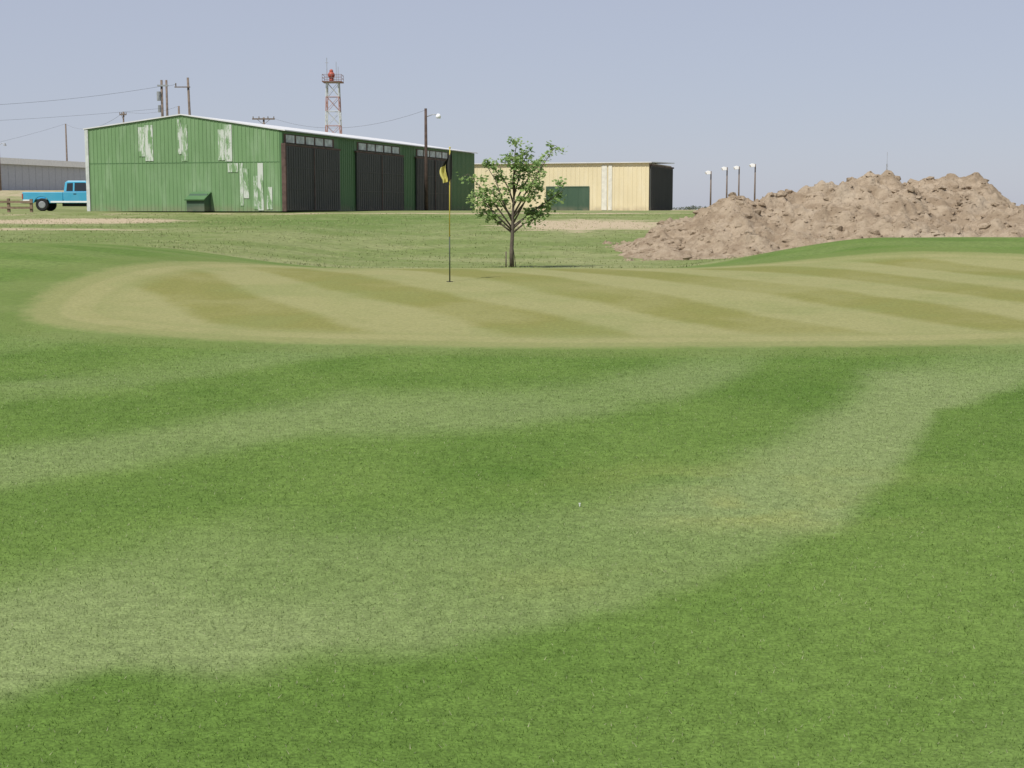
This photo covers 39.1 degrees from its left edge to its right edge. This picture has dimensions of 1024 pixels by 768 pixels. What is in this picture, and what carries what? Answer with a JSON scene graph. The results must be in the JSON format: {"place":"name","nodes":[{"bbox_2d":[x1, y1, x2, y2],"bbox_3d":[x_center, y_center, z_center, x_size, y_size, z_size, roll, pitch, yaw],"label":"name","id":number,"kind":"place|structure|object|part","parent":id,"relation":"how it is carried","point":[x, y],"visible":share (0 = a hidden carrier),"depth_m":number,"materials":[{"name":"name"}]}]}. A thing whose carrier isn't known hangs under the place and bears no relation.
{"place":"outdoors","nodes":[
{"label":"outdoors","id":0,"kind":"place"},
{"bbox_2d":[0,212,788,267],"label":"rough grass","id":1,"kind":"structure","parent":0,"point":[208,222],"depth_m":47.78,"materials":[{"name":"green plant"}]},
{"bbox_2d":[0,190,1023,767],"bbox_3d":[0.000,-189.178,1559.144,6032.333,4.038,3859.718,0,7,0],"label":"ground","id":2,"kind":"structure","parent":0,"point":[890,296],"depth_m":8.48,"materials":[{"name":"green plant"}]},
{"bbox_2d":[0,143,5,190],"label":"yard light pole","id":3,"kind":"object","parent":2,"relation":"on","point":[0,171],"visible":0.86,"depth_m":168.24,"materials":[{"name":"brown wood"}]},
{"bbox_2d":[0,198,32,211],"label":"wooden fence","id":4,"kind":"object","parent":2,"relation":"on","point":[9,208],"visible":0.74,"depth_m":79.29,"materials":[{"name":"brown wood"}]},
{"bbox_2d":[0,164,85,189],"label":"walls","id":5,"kind":"structure","parent":2,"relation":"on","point":[12,183],"depth_m":196.18,"materials":[{"name":"grey metal"}]},
{"bbox_2d":[1,164,80,189],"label":"wall ribs","id":6,"kind":"object","parent":5,"relation":"attached to","point":[36,179],"depth_m":195.51,"materials":[{"name":"grey metal"}]},
{"bbox_2d":[0,157,85,167],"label":"roof","id":7,"kind":"structure","parent":5,"relation":"on","point":[19,161],"depth_m":196.01,"materials":[{"name":"white paint"}]},
{"bbox_2d":[22,181,86,210],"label":"pickup truck","id":8,"kind":"object","parent":2,"relation":"on","point":[74,193],"visible":0.59,"depth_m":86.43,"materials":[{"name":"teal paint"}]},
{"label":"windows","id":9,"kind":"part","parent":8,"relation":"part of","materials":[{"name":"grey glass"}]},
{"bbox_2d":[65,124,67,160],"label":"utility pole","id":10,"kind":"object","parent":2,"relation":"on","point":[66,142],"visible":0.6,"depth_m":226.96,"materials":[{"name":"brown wood"}]},
{"bbox_2d":[157,80,167,116],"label":"utility pole","id":11,"kind":"object","parent":2,"relation":"on","point":[160,97],"visible":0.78,"depth_m":112.99,"materials":[{"name":"brown wood"}]},
{"bbox_2d":[0,86,160,104],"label":"power line","id":12,"kind":"object","parent":11,"relation":"attached to","point":[81,97],"visible":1,"depth_m":108.06,"materials":[{"name":"metal"}]},
{"bbox_2d":[165,80,167,115],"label":"utility pole","id":13,"kind":"object","parent":2,"relation":"on","point":[166,88],"visible":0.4,"depth_m":114.03,"materials":[{"name":"brown wood"}]},
{"bbox_2d":[174,78,190,114],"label":"utility pole","id":14,"kind":"object","parent":2,"relation":"on","point":[188,95],"visible":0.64,"depth_m":115.94,"materials":[{"name":"brown wood"}]},
{"bbox_2d":[252,116,274,123],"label":"utility pole","id":15,"kind":"object","parent":2,"relation":"on","point":[263,118],"visible":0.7,"depth_m":127.92,"materials":[{"name":"brown wood"}]},
{"bbox_2d":[280,111,421,127],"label":"power line","id":16,"kind":"object","parent":15,"relation":"attached to","point":[358,126],"visible":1,"depth_m":105.73,"materials":[{"name":"metal"}]},
{"bbox_2d":[83,114,477,210],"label":"green aircraft hangar","id":17,"kind":"structure","parent":2,"relation":"on","point":[180,162],"depth_m":79.75,"materials":[{"name":"green metal"}]},
{"bbox_2d":[286,146,451,209],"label":"sliding doors","id":18,"kind":"structure","parent":17,"relation":"in","point":[301,191],"depth_m":87.24,"materials":[{"name":"metal"}]},
{"bbox_2d":[322,58,343,133],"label":"airport beacon tower","id":19,"kind":"structure","parent":2,"relation":"on","point":[331,76],"depth_m":147.16,"materials":[{"name":"metal"}]},
{"bbox_2d":[424,108,440,210],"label":"yard light pole","id":20,"kind":"object","parent":2,"relation":"on","point":[426,161],"visible":0.94,"depth_m":95.83,"materials":[{"name":"brown wood"}]},
{"bbox_2d":[440,147,452,281],"bbox_3d":[-1.050,-2.686,23.044,0.207,2.196,0.108,0,7,0],"label":"golf flagstick","id":21,"kind":"object","parent":2,"relation":"on","point":[446,171],"visible":0.98,"depth_m":22.97,"materials":[{"name":"yellow paint"}]},
{"bbox_2d":[456,136,566,266],"bbox_3d":[-0.003,-4.232,33.701,2.655,3.095,1.496,0,7,0],"label":"young shade tree","id":22,"kind":"object","parent":2,"relation":"on","point":[517,160],"visible":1,"depth_m":33.68,"materials":[{"name":"green plant"}]},
{"bbox_2d":[474,162,674,210],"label":"cream metal hangar","id":23,"kind":"structure","parent":2,"relation":"on","point":[639,186],"depth_m":115.46,"materials":[{"name":"beige metal"}]},
{"bbox_2d":[547,187,587,209],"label":"side door","id":24,"kind":"structure","parent":23,"relation":"in","point":[572,192],"depth_m":115.81,"materials":[{"name":"green paint"}]},
{"bbox_2d":[649,166,672,209],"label":"sliding doors","id":25,"kind":"structure","parent":23,"relation":"in","point":[661,179],"depth_m":117.92,"materials":[{"name":"metal"}]},
{"bbox_2d":[673,205,706,209],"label":"distant tree line","id":26,"kind":"object","parent":2,"relation":"on","point":[688,208],"visible":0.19,"depth_m":412.18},
{"bbox_2d":[705,171,711,204],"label":"field light pole","id":27,"kind":"object","parent":2,"relation":"on","point":[708,172],"visible":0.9,"depth_m":183.17,"materials":[{"name":"grey wood"}]},
{"bbox_2d":[721,167,727,197],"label":"field light pole","id":28,"kind":"object","parent":2,"relation":"on","point":[724,168],"visible":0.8,"depth_m":186.10,"materials":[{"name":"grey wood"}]},
{"bbox_2d":[733,166,739,195],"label":"field light pole","id":29,"kind":"object","parent":2,"relation":"on","point":[736,167],"visible":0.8,"depth_m":190.06,"materials":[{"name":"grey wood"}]},
{"bbox_2d":[749,163,755,200],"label":"field light pole","id":30,"kind":"object","parent":2,"relation":"on","point":[752,165],"visible":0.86,"depth_m":184.14,"materials":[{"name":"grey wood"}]},
{"bbox_2d":[602,170,1023,260],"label":"dirt mound","id":31,"kind":"object","parent":2,"relation":"on","point":[885,203],"visible":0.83,"depth_m":42.69,"materials":[{"name":"brown soil"}]},
{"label":"utility pole","id":32,"kind":"object","parent":2,"relation":"on","visible":0},
{"bbox_2d":[14,108,160,119],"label":"power line","id":33,"kind":"object","parent":32,"relation":"attached to","point":[78,115],"visible":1,"depth_m":107.99,"materials":[{"name":"metal"}]},
{"bbox_2d":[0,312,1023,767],"bbox_3d":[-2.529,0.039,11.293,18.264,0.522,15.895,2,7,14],"label":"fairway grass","id":34,"kind":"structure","parent":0,"point":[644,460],"depth_m":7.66,"materials":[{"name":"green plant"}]},
{"bbox_2d":[0,0,1023,209],"label":"sky","id":35,"kind":"structure","parent":0,"point":[804,92],"materials":[{"name":"blue"}]}
]}

